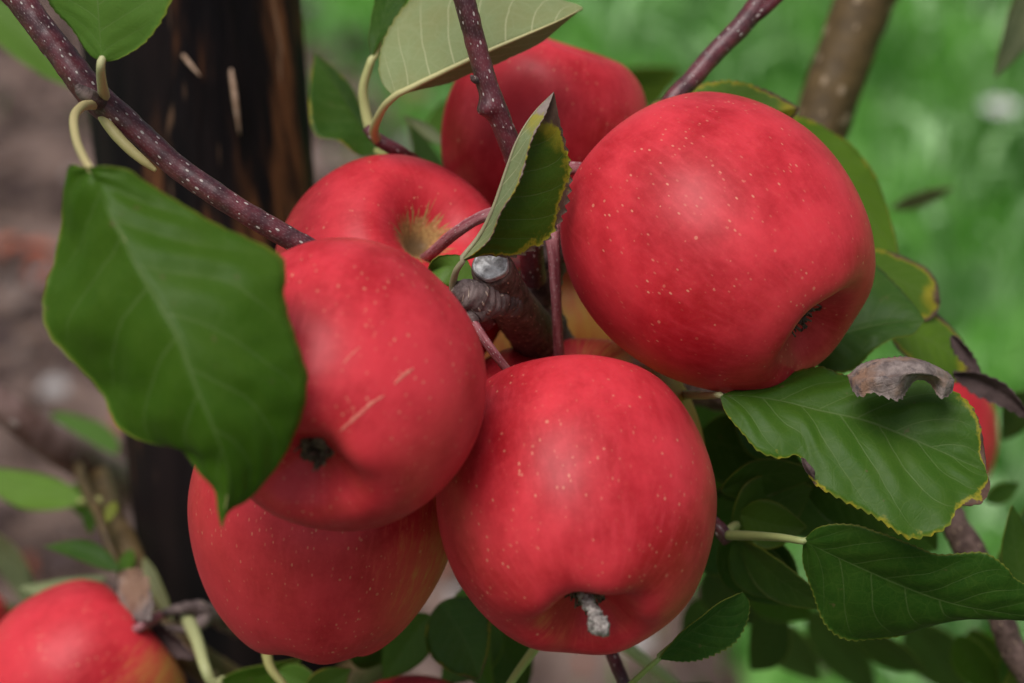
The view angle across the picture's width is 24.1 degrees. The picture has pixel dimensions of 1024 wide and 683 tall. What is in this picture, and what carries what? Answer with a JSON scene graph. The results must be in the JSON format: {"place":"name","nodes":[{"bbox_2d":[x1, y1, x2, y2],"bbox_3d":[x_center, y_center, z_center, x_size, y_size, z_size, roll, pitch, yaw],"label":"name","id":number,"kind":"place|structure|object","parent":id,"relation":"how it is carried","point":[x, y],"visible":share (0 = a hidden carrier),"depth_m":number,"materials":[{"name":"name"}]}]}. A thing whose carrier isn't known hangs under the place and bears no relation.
{"place":"outdoors","nodes":[
{"label":"outdoors","id":0,"kind":"place"},
{"bbox_2d":[0,0,1023,682],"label":"grass","id":1,"kind":"structure","parent":0,"point":[908,172],"depth_m":3.39,"materials":[{"name":"green plant"}]},
{"bbox_2d":[0,0,1023,682],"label":"ground","id":2,"kind":"structure","parent":0,"point":[38,148],"depth_m":3.10,"materials":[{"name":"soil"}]},
{"bbox_2d":[0,325,19,338],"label":"fallen leaf","id":3,"kind":"object","parent":2,"relation":"on","point":[6,332],"visible":0.89,"depth_m":2.86,"materials":[{"name":"brown plant"}]},
{"bbox_2d":[0,238,22,249],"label":"fallen leaf","id":4,"kind":"object","parent":2,"relation":"on","point":[5,243],"visible":1,"depth_m":3.08,"materials":[{"name":"brown plant"}]},
{"bbox_2d":[1,290,29,314],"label":"fallen leaf","id":5,"kind":"object","parent":2,"relation":"on","point":[15,299],"visible":1,"depth_m":2.93,"materials":[{"name":"plant"}]},
{"bbox_2d":[26,268,45,281],"bbox_3d":[-0.597,-0.083,3.022,0.027,0.018,0.024,22,35,35],"label":"stone","id":6,"kind":"object","parent":2,"relation":"on","point":[40,275],"visible":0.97,"depth_m":3.01,"materials":[{"name":"grey stone"}]},
{"bbox_2d":[19,241,53,255],"bbox_3d":[-0.608,-0.117,3.061,0.047,0.012,0.027,0,28,0],"label":"fallen leaf","id":7,"kind":"object","parent":2,"relation":"on","point":[38,246],"visible":1,"depth_m":3.06,"materials":[{"name":"brown plant"}]},
{"bbox_2d":[38,378,69,393],"bbox_3d":[-0.526,0.055,2.758,0.036,0.025,0.032,5,28,10],"label":"stone","id":8,"kind":"object","parent":2,"relation":"on","point":[55,386],"visible":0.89,"depth_m":2.75,"materials":[{"name":"grey stone"}]},
{"bbox_2d":[81,0,342,682],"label":"wooden stake","id":9,"kind":"object","parent":2,"relation":"on","point":[217,90],"visible":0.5,"depth_m":0.78,"materials":[{"name":"black wood"}]},
{"bbox_2d":[0,0,1023,682],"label":"apple tree","id":10,"kind":"object","parent":2,"relation":"on","point":[166,322],"visible":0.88,"depth_m":0.61,"materials":[{"name":"green plant"}]},
{"bbox_2d":[0,596,9,621],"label":"apple","id":11,"kind":"object","parent":10,"relation":"hanging from","point":[4,610],"visible":0.3,"depth_m":0.86,"materials":[{"name":"red food"}]},
{"bbox_2d":[0,579,185,682],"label":"apple","id":12,"kind":"object","parent":10,"relation":"attached to","point":[82,631],"visible":1,"depth_m":0.72,"materials":[{"name":"red food"}]},
{"bbox_2d":[187,467,447,664],"bbox_3d":[-0.049,0.049,0.623,0.069,0.064,0.068,9,6,16],"label":"apple","id":13,"kind":"object","parent":10,"relation":"hanging from","point":[273,584],"visible":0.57,"depth_m":0.60,"materials":[{"name":"red food"}]},
{"bbox_2d":[250,237,485,531],"bbox_3d":[-0.039,0.011,0.553,0.065,0.064,0.061,6,39,10],"label":"apple","id":14,"kind":"object","parent":10,"relation":"attached to","point":[391,350],"visible":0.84,"depth_m":0.53,"materials":[{"name":"red food"}]},
{"bbox_2d":[275,154,511,353],"bbox_3d":[-0.032,-0.016,0.653,0.066,0.069,0.072,-10,30,-19],"label":"apple","id":15,"kind":"object","parent":10,"relation":"attached to","point":[424,212],"visible":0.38,"depth_m":0.64,"materials":[{"name":"red food"}]},
{"bbox_2d":[375,675,450,682],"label":"apple","id":16,"kind":"object","parent":10,"relation":"attached to","point":[415,679],"visible":1,"depth_m":0.70,"materials":[{"name":"red food"}]},
{"bbox_2d":[441,38,646,206],"bbox_3d":[0.009,-0.060,0.700,0.062,0.058,0.063,25,15,38],"label":"apple","id":17,"kind":"object","parent":10,"relation":"attached to","point":[598,98],"visible":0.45,"depth_m":0.67,"materials":[{"name":"red food"}]},
{"bbox_2d":[484,255,611,358],"bbox_3d":[0.017,-0.003,0.746,0.060,0.055,0.062,-19,14,-32],"label":"apple","id":18,"kind":"object","parent":10,"relation":"attached to","point":[581,323],"visible":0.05,"depth_m":0.72,"materials":[{"name":"food"}]},
{"bbox_2d":[436,321,716,654],"bbox_3d":[0.015,0.040,0.586,0.069,0.070,0.079,8,29,14],"label":"apple","id":19,"kind":"object","parent":10,"relation":"attached to","point":[576,501],"visible":0.94,"depth_m":0.56,"materials":[{"name":"red food"}]},
{"bbox_2d":[485,223,704,443],"bbox_3d":[0.016,0.015,0.649,0.071,0.102,0.071,-7,17,-12],"label":"apple","id":20,"kind":"object","parent":10,"relation":"attached to","point":[511,356],"visible":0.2,"depth_m":0.64,"materials":[{"name":"red food"}]},
{"bbox_2d":[560,91,875,392],"bbox_3d":[0.049,-0.028,0.622,0.075,0.073,0.086,-27,60,-40],"label":"apple","id":21,"kind":"object","parent":10,"relation":"attached to","point":[719,242],"visible":0.95,"depth_m":0.59,"materials":[{"name":"red food"}]},
{"bbox_2d":[953,383,997,477],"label":"apple","id":22,"kind":"object","parent":10,"relation":"attached to","point":[985,412],"visible":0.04,"depth_m":0.83,"materials":[{"name":"red food"}]},
{"bbox_2d":[637,636,654,647],"bbox_3d":[0.121,0.293,2.313,0.035,0.020,0.028,0,28,0],"label":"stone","id":23,"kind":"object","parent":2,"relation":"on","point":[646,642],"visible":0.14,"depth_m":2.31,"materials":[{"name":"grey stone"}]},
{"bbox_2d":[981,98,1019,156],"bbox_3d":[0.679,-0.295,3.345,0.054,0.080,0.054,0,28,0],"label":"white flower","id":24,"kind":"object","parent":2,"relation":"on","point":[1001,107],"visible":1,"depth_m":3.33,"materials":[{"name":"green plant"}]}
]}

